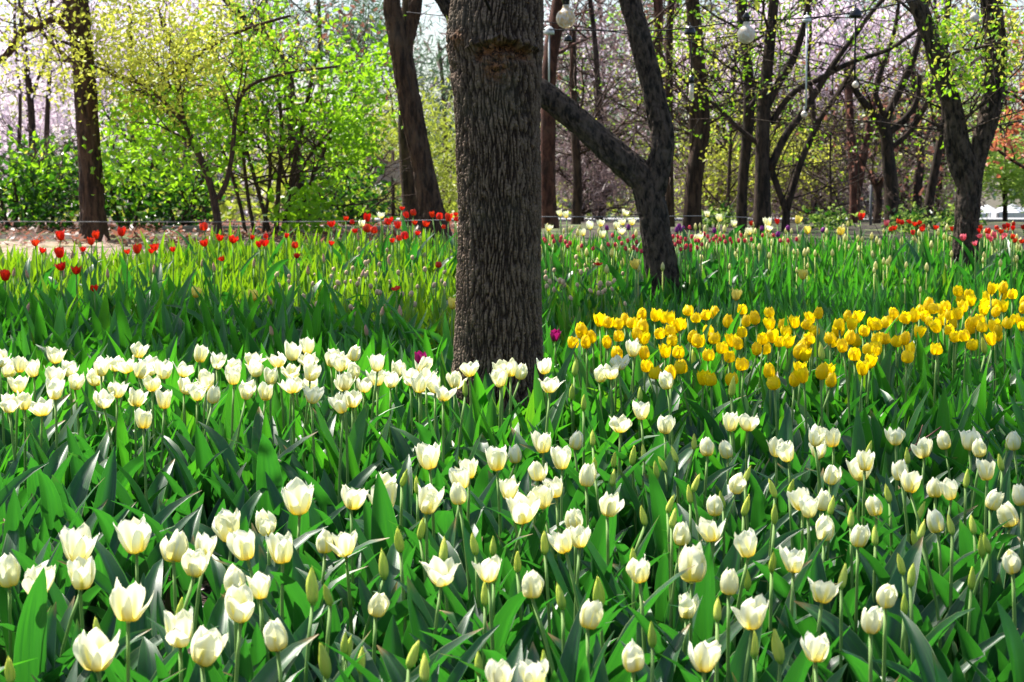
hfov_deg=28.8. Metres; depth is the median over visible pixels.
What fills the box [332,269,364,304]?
tulip bud
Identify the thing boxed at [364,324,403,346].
tulip bud
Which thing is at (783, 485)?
leafy tulip plant
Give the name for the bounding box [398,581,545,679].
tulip bud
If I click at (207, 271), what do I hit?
tulip bud
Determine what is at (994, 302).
yellow tulip
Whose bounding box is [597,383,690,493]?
tulip bud
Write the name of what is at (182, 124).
young tree
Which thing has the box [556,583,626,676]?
tulip bud
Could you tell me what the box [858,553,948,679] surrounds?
tulip bud
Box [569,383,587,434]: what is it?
tulip bud
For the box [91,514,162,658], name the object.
white tulip
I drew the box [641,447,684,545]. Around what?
tulip bud
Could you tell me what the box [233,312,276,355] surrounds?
tulip bud
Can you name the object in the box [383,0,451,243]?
tree
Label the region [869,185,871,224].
post
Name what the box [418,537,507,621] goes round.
tulip bud
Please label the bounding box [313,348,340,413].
white tulip
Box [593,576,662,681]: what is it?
tulip bud
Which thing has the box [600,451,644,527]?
tulip bud
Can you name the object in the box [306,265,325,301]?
tulip bud
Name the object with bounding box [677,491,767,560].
tulip bud
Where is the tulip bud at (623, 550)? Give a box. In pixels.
[580,505,648,607]
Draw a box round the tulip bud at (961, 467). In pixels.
[939,442,1008,511]
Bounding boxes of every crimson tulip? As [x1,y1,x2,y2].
[540,239,555,292]
[541,234,556,280]
[541,239,546,292]
[542,226,576,255]
[545,241,568,291]
[549,244,552,279]
[551,238,562,286]
[558,240,569,300]
[559,235,579,279]
[568,241,602,288]
[580,243,589,286]
[591,246,594,281]
[594,233,613,260]
[596,242,609,289]
[596,245,634,294]
[603,238,628,279]
[605,236,622,280]
[612,242,626,294]
[615,241,622,272]
[624,246,642,309]
[629,239,645,297]
[630,249,643,286]
[634,247,654,302]
[667,247,681,298]
[674,236,687,266]
[676,240,679,260]
[678,234,692,277]
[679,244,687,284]
[682,225,690,270]
[683,245,686,293]
[684,237,699,272]
[687,243,694,291]
[689,247,717,299]
[694,238,714,266]
[694,245,700,290]
[698,242,707,300]
[699,232,705,263]
[702,234,718,282]
[703,234,712,276]
[711,237,723,277]
[718,237,742,279]
[722,234,725,275]
[722,240,733,287]
[729,237,738,288]
[731,238,739,278]
[739,233,743,274]
[742,233,763,269]
[743,239,767,282]
[750,237,758,276]
[770,233,784,278]
[779,238,792,285]
[787,238,801,292]
[795,237,797,266]
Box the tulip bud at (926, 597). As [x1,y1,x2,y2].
[882,530,998,607]
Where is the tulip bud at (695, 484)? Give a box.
[691,474,734,561]
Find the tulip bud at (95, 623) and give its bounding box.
[93,618,101,678]
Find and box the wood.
[0,0,1023,220]
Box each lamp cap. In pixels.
[544,23,553,81]
[564,32,571,41]
[684,22,695,34]
[802,12,811,107]
[849,4,861,80]
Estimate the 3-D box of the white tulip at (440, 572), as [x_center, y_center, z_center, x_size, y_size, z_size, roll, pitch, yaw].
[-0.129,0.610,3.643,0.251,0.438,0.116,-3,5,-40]
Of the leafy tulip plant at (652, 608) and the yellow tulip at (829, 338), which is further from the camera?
the yellow tulip at (829, 338)
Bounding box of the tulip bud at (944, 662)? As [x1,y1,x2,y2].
[887,567,975,681]
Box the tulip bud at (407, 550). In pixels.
[399,469,415,563]
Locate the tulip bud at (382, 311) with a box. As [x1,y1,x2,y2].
[379,304,392,329]
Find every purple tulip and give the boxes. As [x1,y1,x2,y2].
[605,225,625,257]
[626,224,640,259]
[681,226,684,251]
[710,227,717,259]
[746,225,764,263]
[776,231,784,271]
[786,225,803,251]
[806,227,824,254]
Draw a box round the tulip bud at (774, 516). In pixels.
[722,503,837,609]
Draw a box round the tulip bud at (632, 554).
[629,547,678,643]
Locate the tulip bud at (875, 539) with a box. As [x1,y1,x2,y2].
[834,524,945,652]
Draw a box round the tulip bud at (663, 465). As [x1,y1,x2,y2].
[658,457,667,490]
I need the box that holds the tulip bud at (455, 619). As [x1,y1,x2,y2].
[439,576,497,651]
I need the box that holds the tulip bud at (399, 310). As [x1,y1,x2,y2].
[395,304,403,337]
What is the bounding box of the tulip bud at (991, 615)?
[946,515,1023,666]
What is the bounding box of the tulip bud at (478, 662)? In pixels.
[474,650,482,681]
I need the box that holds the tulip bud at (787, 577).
[719,559,811,667]
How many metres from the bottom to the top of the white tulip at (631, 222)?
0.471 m
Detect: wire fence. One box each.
[0,219,453,221]
[541,216,747,217]
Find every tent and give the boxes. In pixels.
[980,204,995,217]
[988,204,1023,217]
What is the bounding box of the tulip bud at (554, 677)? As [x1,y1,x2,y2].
[541,650,559,681]
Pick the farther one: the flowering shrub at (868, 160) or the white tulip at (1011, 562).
the flowering shrub at (868, 160)
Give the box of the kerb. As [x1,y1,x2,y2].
[162,226,420,232]
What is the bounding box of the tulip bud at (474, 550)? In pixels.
[425,533,479,612]
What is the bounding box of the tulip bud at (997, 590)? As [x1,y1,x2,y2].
[968,533,1006,681]
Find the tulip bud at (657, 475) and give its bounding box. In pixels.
[621,461,736,526]
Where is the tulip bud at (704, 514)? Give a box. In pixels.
[685,466,815,553]
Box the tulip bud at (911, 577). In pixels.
[907,564,915,664]
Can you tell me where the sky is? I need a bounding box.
[0,0,1023,220]
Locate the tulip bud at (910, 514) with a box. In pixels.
[855,447,921,540]
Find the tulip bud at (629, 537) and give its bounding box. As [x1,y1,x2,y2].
[568,446,641,548]
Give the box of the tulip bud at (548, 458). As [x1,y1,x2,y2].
[520,429,604,514]
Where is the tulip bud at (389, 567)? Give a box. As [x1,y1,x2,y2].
[362,543,406,658]
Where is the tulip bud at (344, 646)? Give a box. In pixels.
[339,632,390,681]
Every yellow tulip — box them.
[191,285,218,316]
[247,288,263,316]
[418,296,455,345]
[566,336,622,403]
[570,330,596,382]
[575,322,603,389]
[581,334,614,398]
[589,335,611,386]
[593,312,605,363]
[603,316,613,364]
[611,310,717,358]
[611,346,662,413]
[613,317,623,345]
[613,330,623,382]
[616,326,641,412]
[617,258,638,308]
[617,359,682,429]
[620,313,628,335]
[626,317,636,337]
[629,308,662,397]
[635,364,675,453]
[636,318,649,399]
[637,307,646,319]
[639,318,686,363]
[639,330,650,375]
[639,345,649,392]
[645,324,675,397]
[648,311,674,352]
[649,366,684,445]
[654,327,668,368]
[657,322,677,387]
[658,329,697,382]
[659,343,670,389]
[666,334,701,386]
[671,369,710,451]
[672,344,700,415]
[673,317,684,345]
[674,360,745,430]
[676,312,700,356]
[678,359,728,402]
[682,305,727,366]
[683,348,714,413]
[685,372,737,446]
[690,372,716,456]
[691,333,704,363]
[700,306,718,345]
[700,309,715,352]
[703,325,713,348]
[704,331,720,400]
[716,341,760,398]
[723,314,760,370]
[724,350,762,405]
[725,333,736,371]
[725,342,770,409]
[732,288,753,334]
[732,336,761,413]
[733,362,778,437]
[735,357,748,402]
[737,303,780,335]
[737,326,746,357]
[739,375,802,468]
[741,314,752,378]
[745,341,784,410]
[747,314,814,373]
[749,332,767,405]
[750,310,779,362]
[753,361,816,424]
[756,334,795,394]
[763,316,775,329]
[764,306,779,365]
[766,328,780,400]
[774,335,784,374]
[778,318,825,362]
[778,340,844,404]
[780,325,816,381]
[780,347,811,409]
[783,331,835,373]
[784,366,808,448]
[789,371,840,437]
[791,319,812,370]
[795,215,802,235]
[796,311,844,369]
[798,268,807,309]
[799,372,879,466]
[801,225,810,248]
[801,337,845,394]
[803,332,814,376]
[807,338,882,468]
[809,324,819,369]
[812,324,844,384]
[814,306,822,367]
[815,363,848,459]
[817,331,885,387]
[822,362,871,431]
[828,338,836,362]
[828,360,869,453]
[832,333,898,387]
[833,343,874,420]
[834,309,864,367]
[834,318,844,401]
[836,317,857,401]
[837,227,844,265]
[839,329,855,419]
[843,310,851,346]
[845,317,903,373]
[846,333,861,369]
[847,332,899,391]
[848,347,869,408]
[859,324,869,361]
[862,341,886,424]
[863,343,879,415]
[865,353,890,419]
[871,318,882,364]
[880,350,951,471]
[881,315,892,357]
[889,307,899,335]
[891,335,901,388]
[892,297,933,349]
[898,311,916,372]
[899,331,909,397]
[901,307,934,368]
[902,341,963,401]
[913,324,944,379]
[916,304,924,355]
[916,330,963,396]
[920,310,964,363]
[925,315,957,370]
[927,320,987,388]
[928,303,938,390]
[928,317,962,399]
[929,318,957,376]
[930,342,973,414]
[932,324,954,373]
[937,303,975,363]
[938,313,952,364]
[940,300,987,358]
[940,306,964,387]
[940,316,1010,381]
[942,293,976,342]
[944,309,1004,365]
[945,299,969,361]
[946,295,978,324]
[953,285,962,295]
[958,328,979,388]
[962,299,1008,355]
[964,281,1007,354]
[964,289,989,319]
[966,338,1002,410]
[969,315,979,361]
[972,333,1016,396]
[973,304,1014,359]
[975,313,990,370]
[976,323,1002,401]
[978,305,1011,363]
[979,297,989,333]
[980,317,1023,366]
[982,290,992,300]
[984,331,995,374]
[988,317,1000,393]
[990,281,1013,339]
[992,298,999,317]
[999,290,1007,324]
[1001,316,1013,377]
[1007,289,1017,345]
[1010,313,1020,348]
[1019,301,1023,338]
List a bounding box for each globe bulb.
[556,0,575,28]
[737,0,754,43]
[801,105,807,117]
[852,77,858,87]
[970,0,978,22]
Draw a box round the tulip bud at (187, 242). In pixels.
[167,227,204,253]
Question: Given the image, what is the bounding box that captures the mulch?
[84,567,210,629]
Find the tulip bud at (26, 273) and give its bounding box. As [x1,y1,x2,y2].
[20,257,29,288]
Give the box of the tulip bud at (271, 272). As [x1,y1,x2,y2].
[252,258,288,289]
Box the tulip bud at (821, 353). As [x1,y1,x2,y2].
[818,342,824,409]
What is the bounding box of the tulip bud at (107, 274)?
[106,268,109,289]
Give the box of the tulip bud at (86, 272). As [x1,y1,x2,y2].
[79,251,103,283]
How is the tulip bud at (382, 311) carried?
on the ground
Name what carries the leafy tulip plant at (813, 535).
on the ground
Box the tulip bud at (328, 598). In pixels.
[323,584,366,681]
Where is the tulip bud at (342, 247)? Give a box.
[336,233,359,260]
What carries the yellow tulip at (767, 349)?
on the ground
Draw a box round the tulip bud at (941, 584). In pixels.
[920,514,1023,646]
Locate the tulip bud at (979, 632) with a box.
[962,533,1023,680]
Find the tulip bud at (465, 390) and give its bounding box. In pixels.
[451,380,467,467]
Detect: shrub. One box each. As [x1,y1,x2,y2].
[0,74,117,228]
[0,75,79,231]
[47,104,229,230]
[130,93,285,230]
[238,71,398,225]
[313,1,457,219]
[542,20,685,221]
[585,0,862,220]
[590,46,836,220]
[702,195,747,227]
[706,8,939,221]
[751,47,975,216]
[797,193,861,229]
[828,42,1013,220]
[874,180,945,233]
[928,195,987,229]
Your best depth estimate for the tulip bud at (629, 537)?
4.78 m
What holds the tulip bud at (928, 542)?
on the ground
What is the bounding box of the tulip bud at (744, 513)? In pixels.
[702,495,761,616]
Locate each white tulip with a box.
[0,348,69,463]
[0,356,94,446]
[0,375,66,478]
[0,392,29,512]
[0,552,51,662]
[1,357,34,436]
[8,372,110,434]
[13,359,86,434]
[13,564,56,681]
[16,390,81,488]
[17,376,96,471]
[19,522,162,681]
[28,397,86,469]
[44,365,96,444]
[46,346,103,433]
[46,555,151,681]
[60,359,111,443]
[67,408,174,519]
[73,627,185,681]
[74,388,114,474]
[86,368,105,453]
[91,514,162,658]
[92,375,161,465]
[93,355,123,448]
[102,341,149,414]
[106,354,131,428]
[107,381,137,458]
[109,577,153,681]
[112,355,150,444]
[115,606,205,681]
[121,354,157,410]
[128,358,172,432]
[128,387,164,499]
[132,529,195,681]
[133,359,157,453]
[141,388,177,517]
[146,548,268,681]
[147,361,194,431]
[147,532,233,668]
[161,358,276,433]
[171,377,198,462]
[173,385,220,517]
[186,383,209,424]
[190,625,318,681]
[194,344,236,424]
[196,372,240,456]
[198,368,267,452]
[201,507,327,638]
[210,352,226,386]
[211,529,269,665]
[213,563,300,681]
[224,367,251,465]
[225,584,304,681]
[228,571,324,681]
[235,379,307,455]
[240,352,281,421]
[244,358,263,398]
[245,376,304,484]
[253,340,304,420]
[255,508,292,658]
[258,381,308,483]
[263,618,287,681]
[264,366,316,442]
[265,531,341,681]
[266,351,285,434]
[269,528,346,681]
[277,363,302,430]
[281,477,384,618]
[290,385,334,501]
[292,378,335,468]
[295,529,429,679]
[296,392,346,530]
[297,352,339,436]
[299,337,314,430]
[302,361,325,482]
[303,371,394,448]
[304,484,368,634]
[309,372,382,526]
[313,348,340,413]
[315,361,359,442]
[329,397,402,453]
[330,355,345,430]
[334,351,375,409]
[334,354,383,428]
[334,377,374,449]
[334,592,482,681]
[336,389,382,472]
[348,344,385,416]
[348,471,420,591]
[357,472,418,569]
[358,219,364,249]
[366,369,390,464]
[367,353,437,473]
[368,367,454,451]
[368,555,474,679]
[376,212,389,255]
[379,360,441,439]
[384,371,458,444]
[390,373,427,477]
[390,383,456,494]
[393,441,483,583]
[401,464,530,561]
[409,555,515,681]
[411,482,527,609]
[413,373,439,445]
[414,356,432,420]
[414,367,439,436]
[415,483,455,667]
[439,570,554,680]
[444,458,513,572]
[446,362,527,418]
[446,370,467,442]
[459,360,478,433]
[470,443,521,533]
[479,475,548,604]
[482,445,570,561]
[484,445,538,587]
[485,461,557,600]
[485,639,522,681]
[489,367,528,445]
[492,359,512,424]
[495,491,543,612]
[503,358,529,446]
[512,527,611,681]
[518,430,604,528]
[518,657,548,681]
[521,484,588,634]
[526,476,622,589]
[531,521,626,631]
[536,358,551,414]
[538,376,565,478]
[545,224,559,253]
[546,211,568,256]
[547,554,721,681]
[556,209,561,232]
[557,508,623,611]
[560,462,621,587]
[564,430,592,519]
[566,230,605,278]
[576,599,602,681]
[577,228,585,264]
[577,354,686,452]
[586,220,595,266]
[587,364,607,434]
[589,414,653,487]
[590,491,623,663]
[591,227,629,269]
[595,219,606,259]
[596,414,675,503]
[598,221,619,249]
[600,363,638,452]
[613,521,769,631]
[614,219,625,255]
[622,209,628,249]
[622,639,661,681]
[623,338,640,439]
[623,370,673,464]
[625,591,742,681]
[627,218,638,249]
[632,400,649,473]
[653,567,798,681]
[668,495,804,622]
[673,437,740,532]
[677,540,706,663]
[679,516,733,665]
[688,472,798,618]
[688,640,720,681]
[690,413,774,522]
[695,233,707,282]
[704,207,730,243]
[714,527,811,674]
[715,213,744,243]
[719,440,785,530]
[721,219,736,260]
[722,412,749,507]
[725,487,846,581]
[730,594,768,681]
[740,227,751,275]
[747,436,787,529]
[751,606,882,681]
[753,440,855,527]
[755,217,775,259]
[759,224,772,268]
[760,514,901,616]
[765,440,804,537]
[771,494,834,602]
[777,545,851,681]
[783,427,900,558]
[790,488,893,567]
[800,631,899,681]
[807,576,842,681]
[809,423,842,522]
[810,457,873,563]
[816,464,842,585]
[834,583,897,681]
[838,524,906,681]
[845,469,930,591]
[845,494,899,582]
[851,449,886,549]
[864,459,977,560]
[875,437,942,521]
[877,508,1001,645]
[884,427,927,545]
[909,477,1023,574]
[920,488,1016,614]
[926,477,972,569]
[937,430,973,515]
[941,438,1023,540]
[947,458,1023,579]
[959,426,1012,528]
[983,484,1023,612]
[983,501,1023,609]
[996,549,1023,681]
[997,430,1023,530]
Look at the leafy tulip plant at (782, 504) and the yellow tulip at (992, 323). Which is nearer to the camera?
the leafy tulip plant at (782, 504)
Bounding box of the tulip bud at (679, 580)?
[612,507,686,629]
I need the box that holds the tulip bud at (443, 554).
[439,537,501,614]
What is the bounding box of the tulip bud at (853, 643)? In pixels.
[794,594,974,681]
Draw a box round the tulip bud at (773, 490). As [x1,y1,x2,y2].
[666,478,844,600]
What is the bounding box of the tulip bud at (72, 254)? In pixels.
[68,250,77,281]
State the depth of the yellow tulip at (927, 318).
6.96 m
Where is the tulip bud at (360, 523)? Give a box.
[345,476,419,545]
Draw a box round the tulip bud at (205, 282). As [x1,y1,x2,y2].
[200,258,211,291]
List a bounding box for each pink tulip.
[882,219,889,255]
[947,233,981,274]
[956,240,977,291]
[960,234,993,283]
[972,231,996,273]
[985,233,994,276]
[988,236,1012,283]
[999,235,1005,280]
[1002,232,1015,274]
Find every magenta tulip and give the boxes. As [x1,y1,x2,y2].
[414,350,438,420]
[550,328,560,367]
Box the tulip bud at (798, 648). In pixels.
[776,564,847,681]
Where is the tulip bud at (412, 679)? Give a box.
[344,636,419,681]
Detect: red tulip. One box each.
[0,269,10,333]
[30,239,55,295]
[39,247,58,288]
[49,229,64,289]
[54,246,63,297]
[55,261,65,299]
[70,266,105,309]
[79,246,113,295]
[80,237,94,289]
[85,230,101,281]
[89,284,97,310]
[117,226,139,271]
[120,243,141,294]
[124,249,165,293]
[148,243,172,276]
[148,248,161,289]
[170,246,197,280]
[192,222,207,260]
[199,239,215,299]
[215,234,224,278]
[218,255,227,305]
[229,235,261,283]
[250,235,254,255]
[255,240,280,294]
[260,239,268,269]
[263,228,295,268]
[280,233,288,280]
[283,241,297,279]
[294,253,311,305]
[325,220,334,276]
[325,220,346,262]
[329,240,359,271]
[340,216,348,273]
[350,219,373,274]
[352,228,371,270]
[356,224,371,268]
[363,213,378,258]
[367,218,390,268]
[370,226,393,277]
[370,285,400,323]
[377,221,400,262]
[385,235,401,275]
[385,238,394,274]
[388,217,393,268]
[395,206,404,245]
[401,231,417,271]
[402,210,411,252]
[404,231,423,275]
[410,209,417,247]
[412,220,432,268]
[420,212,447,268]
[422,220,451,274]
[429,211,455,259]
[434,212,452,262]
[435,261,454,319]
[441,225,456,270]
[447,212,457,253]
[454,216,457,249]
[575,262,602,308]
[742,220,752,255]
[775,218,801,258]
[856,212,864,256]
[887,227,913,265]
[888,218,905,257]
[890,219,904,264]
[891,225,912,262]
[904,226,925,279]
[906,230,915,271]
[907,219,911,244]
[907,221,917,263]
[921,224,925,263]
[922,225,938,267]
[977,228,991,261]
[978,225,1006,268]
[980,228,990,270]
[994,225,999,266]
[995,229,1003,281]
[1001,222,1015,277]
[1003,234,1015,281]
[1004,225,1015,278]
[1004,227,1012,262]
[1013,238,1016,289]
[1017,239,1023,274]
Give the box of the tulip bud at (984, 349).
[955,337,993,391]
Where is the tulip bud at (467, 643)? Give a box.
[428,551,533,658]
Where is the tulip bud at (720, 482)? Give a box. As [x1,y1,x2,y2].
[680,433,742,503]
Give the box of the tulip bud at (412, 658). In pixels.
[337,639,438,681]
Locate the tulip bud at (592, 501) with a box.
[565,468,640,561]
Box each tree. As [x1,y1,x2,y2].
[0,0,66,218]
[0,0,133,218]
[0,0,141,217]
[0,0,269,241]
[0,0,372,234]
[0,1,116,153]
[16,0,299,218]
[101,61,258,220]
[188,0,433,220]
[217,0,379,222]
[304,0,456,208]
[306,0,759,301]
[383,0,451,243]
[398,0,419,225]
[446,0,544,414]
[540,0,611,228]
[542,17,687,211]
[543,0,606,219]
[543,0,688,218]
[543,0,713,215]
[544,28,712,223]
[545,0,848,229]
[593,0,737,101]
[599,0,876,225]
[608,0,825,209]
[627,0,808,218]
[642,0,833,233]
[665,0,765,226]
[669,0,975,236]
[674,0,1019,217]
[677,0,1023,266]
[684,0,948,231]
[705,0,922,218]
[719,45,928,211]
[761,46,1008,223]
[772,10,1012,216]
[793,15,981,222]
[796,2,966,210]
[798,0,1022,228]
[844,0,1023,215]
[891,0,1023,226]
[898,0,1023,177]
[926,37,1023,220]
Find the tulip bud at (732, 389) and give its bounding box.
[699,376,758,473]
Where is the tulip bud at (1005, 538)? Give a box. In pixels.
[940,468,1017,558]
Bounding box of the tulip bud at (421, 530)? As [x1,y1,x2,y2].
[373,518,426,592]
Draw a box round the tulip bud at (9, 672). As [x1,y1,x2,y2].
[4,656,15,681]
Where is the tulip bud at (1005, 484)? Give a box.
[987,454,1009,536]
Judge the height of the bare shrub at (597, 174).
2.592 m
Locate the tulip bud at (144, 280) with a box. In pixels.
[138,264,155,288]
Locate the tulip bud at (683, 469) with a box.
[641,444,690,508]
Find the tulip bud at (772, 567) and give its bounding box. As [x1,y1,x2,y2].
[760,551,775,663]
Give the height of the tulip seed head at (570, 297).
0.309 m
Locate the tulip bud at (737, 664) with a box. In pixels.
[713,597,764,681]
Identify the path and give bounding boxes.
[370,218,1023,220]
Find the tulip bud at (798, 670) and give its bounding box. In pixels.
[659,630,817,681]
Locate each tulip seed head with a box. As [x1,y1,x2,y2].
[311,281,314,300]
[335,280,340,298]
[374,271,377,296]
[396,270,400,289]
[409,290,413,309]
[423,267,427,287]
[548,279,551,304]
[548,287,555,310]
[558,277,561,304]
[561,279,564,307]
[569,295,573,321]
[579,269,582,289]
[596,290,600,314]
[598,280,602,310]
[603,288,606,306]
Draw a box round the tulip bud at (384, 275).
[380,256,391,292]
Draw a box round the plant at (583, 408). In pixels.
[526,394,658,487]
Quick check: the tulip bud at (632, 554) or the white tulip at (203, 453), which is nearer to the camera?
the tulip bud at (632, 554)
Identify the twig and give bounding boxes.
[904,425,940,462]
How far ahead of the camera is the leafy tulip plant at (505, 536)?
4.67 m
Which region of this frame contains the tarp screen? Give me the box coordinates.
[367,151,400,221]
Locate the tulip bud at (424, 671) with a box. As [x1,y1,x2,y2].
[419,652,429,681]
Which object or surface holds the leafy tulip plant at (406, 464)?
on the ground
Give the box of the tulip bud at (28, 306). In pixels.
[26,302,31,340]
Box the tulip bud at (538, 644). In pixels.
[491,531,612,680]
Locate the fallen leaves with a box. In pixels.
[0,218,458,245]
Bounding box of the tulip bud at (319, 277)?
[317,253,325,293]
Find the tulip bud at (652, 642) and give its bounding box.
[621,622,656,681]
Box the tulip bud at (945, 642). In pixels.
[897,519,988,655]
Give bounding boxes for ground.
[0,221,1023,653]
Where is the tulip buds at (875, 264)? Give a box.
[541,221,1021,309]
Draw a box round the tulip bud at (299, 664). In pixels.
[247,567,317,681]
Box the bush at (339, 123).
[98,0,419,235]
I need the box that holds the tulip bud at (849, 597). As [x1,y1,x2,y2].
[801,508,865,640]
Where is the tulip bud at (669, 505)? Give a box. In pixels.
[655,495,721,636]
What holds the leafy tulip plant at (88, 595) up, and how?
on the ground
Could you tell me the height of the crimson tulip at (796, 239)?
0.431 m
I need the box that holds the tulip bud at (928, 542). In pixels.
[861,502,944,558]
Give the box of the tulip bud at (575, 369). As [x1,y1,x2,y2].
[556,356,599,444]
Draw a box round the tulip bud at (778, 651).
[691,629,846,681]
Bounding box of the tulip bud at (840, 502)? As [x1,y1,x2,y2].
[807,441,893,507]
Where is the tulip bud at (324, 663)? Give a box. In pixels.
[318,642,330,681]
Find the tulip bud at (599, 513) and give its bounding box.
[576,457,632,557]
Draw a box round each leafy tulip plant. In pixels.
[0,462,48,508]
[0,473,19,535]
[0,493,34,554]
[0,498,40,556]
[0,505,81,655]
[0,560,48,670]
[0,596,75,681]
[0,619,145,681]
[2,461,23,492]
[2,471,20,485]
[2,484,98,557]
[2,487,50,580]
[6,660,71,681]
[11,549,100,624]
[19,441,72,517]
[22,410,43,468]
[22,471,107,559]
[23,427,113,469]
[26,493,41,550]
[27,457,96,500]
[30,524,102,583]
[34,674,66,681]
[35,450,99,534]
[47,521,120,610]
[47,581,116,641]
[52,446,116,593]
[56,553,80,627]
[57,481,135,626]
[57,560,171,650]
[59,560,77,605]
[65,518,173,623]
[65,659,77,681]
[67,425,161,521]
[73,573,166,671]
[75,396,152,462]
[77,669,91,681]
[78,485,197,523]
[83,453,100,488]
[83,542,180,618]
[90,482,167,519]
[92,490,201,575]
[104,626,217,681]
[105,457,176,600]
[106,499,221,613]
[111,500,202,614]
[125,510,197,582]
[125,668,232,681]
[137,430,178,491]
[140,511,290,634]
[149,437,205,532]
[154,429,245,583]
[154,581,198,677]
[158,433,226,531]
[162,528,270,601]
[164,483,244,561]
[179,554,258,626]
[189,557,278,669]
[198,421,317,509]
[198,487,266,570]
[204,664,233,681]
[208,459,315,520]
[211,433,283,533]
[213,559,366,634]
[219,523,387,599]
[221,546,367,681]
[223,631,370,681]
[226,407,292,486]
[234,516,330,562]
[245,546,340,572]
[249,438,290,484]
[252,510,292,540]
[263,501,284,549]
[265,472,345,557]
[278,459,314,553]
[282,507,371,564]
[284,446,315,502]
[291,546,343,632]
[299,550,354,584]
[301,408,367,483]
[304,550,379,604]
[306,540,360,587]
[306,645,440,681]
[308,500,348,561]
[314,458,384,562]
[317,468,401,533]
[320,624,345,681]
[320,641,487,681]
[322,573,399,649]
[325,560,429,606]
[327,501,371,532]
[344,620,447,681]
[346,507,415,598]
[352,581,436,642]
[353,454,443,519]
[354,515,396,584]
[371,470,376,477]
[377,624,499,681]
[380,465,422,483]
[380,614,414,679]
[381,455,467,520]
[381,463,448,500]
[381,678,476,681]
[388,520,505,595]
[397,475,413,558]
[403,487,459,547]
[405,537,462,599]
[407,564,499,630]
[407,576,450,681]
[419,478,453,534]
[419,591,525,681]
[434,444,458,510]
[436,486,553,541]
[436,523,482,576]
[438,459,535,516]
[439,590,473,631]
[441,498,451,510]
[444,497,498,552]
[445,462,492,503]
[457,594,555,652]
[458,572,523,618]
[459,660,485,676]
[462,580,472,602]
[463,526,566,639]
[464,645,528,681]
[466,435,488,499]
[466,487,541,551]
[473,470,529,503]
[475,457,508,526]
[493,444,556,481]
[497,445,554,490]
[500,521,564,595]
[501,427,589,486]
[505,604,616,677]
[510,557,627,602]
[525,564,552,643]
[529,462,532,490]
[536,424,615,480]
[539,440,609,530]
[541,471,618,572]
[546,442,666,528]
[550,594,614,681]
[555,524,674,589]
[567,602,634,645]
[568,551,616,592]
[574,564,695,674]
[586,540,674,631]
[589,430,703,473]
[592,634,608,681]
[603,593,723,630]
[605,602,654,661]
[612,545,695,621]
[612,598,772,681]
[613,550,651,588]
[617,433,679,593]
[618,505,631,518]
[635,601,690,681]
[636,515,659,559]
[637,452,712,490]
[638,672,647,681]
[640,445,698,513]
[643,465,671,559]
[644,463,737,511]
[645,464,700,497]
[648,514,720,575]
[656,621,677,639]
[664,530,767,594]
[667,604,759,660]
[668,568,779,628]
[677,480,770,545]
[684,618,772,681]
[692,456,735,489]
[692,502,727,531]
[698,438,721,488]
[699,469,810,531]
[702,485,799,533]
[711,406,835,490]
[715,484,787,528]
[715,533,828,662]
[734,460,768,500]
[744,588,800,635]
[751,454,809,518]
[752,542,830,662]
[760,646,840,681]
[767,460,774,471]
[768,422,863,474]
[777,463,866,521]
[787,457,846,513]
[788,652,897,681]
[797,502,857,552]
[799,451,951,509]
[802,458,849,494]
[802,467,890,512]
[805,602,858,681]
[810,445,826,493]
[811,488,887,562]
[812,642,901,681]
[824,558,833,582]
[824,655,843,677]
[834,509,926,530]
[838,536,943,681]
[838,537,967,628]
[841,407,959,487]
[845,524,904,586]
[856,468,883,509]
[859,573,869,604]
[865,473,946,545]
[867,652,992,681]
[870,513,1009,649]
[879,628,1017,679]
[881,406,991,479]
[898,486,952,561]
[900,610,965,681]
[903,456,931,484]
[910,480,923,502]
[913,655,983,681]
[917,490,970,523]
[921,615,937,645]
[929,452,1023,494]
[931,651,948,681]
[938,505,958,551]
[940,457,988,515]
[951,440,987,480]
[955,619,1011,681]
[957,504,996,543]
[958,481,1023,537]
[959,653,989,681]
[974,466,1022,533]
[976,430,990,477]
[986,451,995,465]
[997,649,1008,673]
[1008,575,1023,662]
[1010,520,1023,554]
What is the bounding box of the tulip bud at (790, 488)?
[755,479,793,595]
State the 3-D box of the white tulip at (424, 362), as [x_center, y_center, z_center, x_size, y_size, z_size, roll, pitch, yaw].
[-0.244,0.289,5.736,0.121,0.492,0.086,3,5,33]
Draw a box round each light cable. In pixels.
[407,4,856,39]
[544,0,915,31]
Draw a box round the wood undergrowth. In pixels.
[0,44,1023,220]
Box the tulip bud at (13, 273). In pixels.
[2,267,15,293]
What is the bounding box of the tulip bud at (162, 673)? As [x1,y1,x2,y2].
[155,597,247,681]
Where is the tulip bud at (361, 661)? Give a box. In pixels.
[335,646,364,681]
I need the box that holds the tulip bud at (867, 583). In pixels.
[825,495,894,621]
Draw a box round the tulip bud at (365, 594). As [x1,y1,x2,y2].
[358,526,437,658]
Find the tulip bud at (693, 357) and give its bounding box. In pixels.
[691,349,695,389]
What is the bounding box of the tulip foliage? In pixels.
[0,219,1023,672]
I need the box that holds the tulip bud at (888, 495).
[861,483,906,593]
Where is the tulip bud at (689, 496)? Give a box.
[674,485,719,571]
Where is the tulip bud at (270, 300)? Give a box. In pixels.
[267,295,301,323]
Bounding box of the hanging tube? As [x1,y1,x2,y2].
[688,35,694,99]
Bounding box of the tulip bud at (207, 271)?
[202,258,215,285]
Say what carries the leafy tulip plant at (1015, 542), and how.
on the ground
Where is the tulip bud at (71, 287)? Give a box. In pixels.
[63,270,78,297]
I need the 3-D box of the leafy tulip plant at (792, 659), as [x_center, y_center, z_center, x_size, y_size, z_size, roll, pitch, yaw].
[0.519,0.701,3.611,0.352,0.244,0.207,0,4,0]

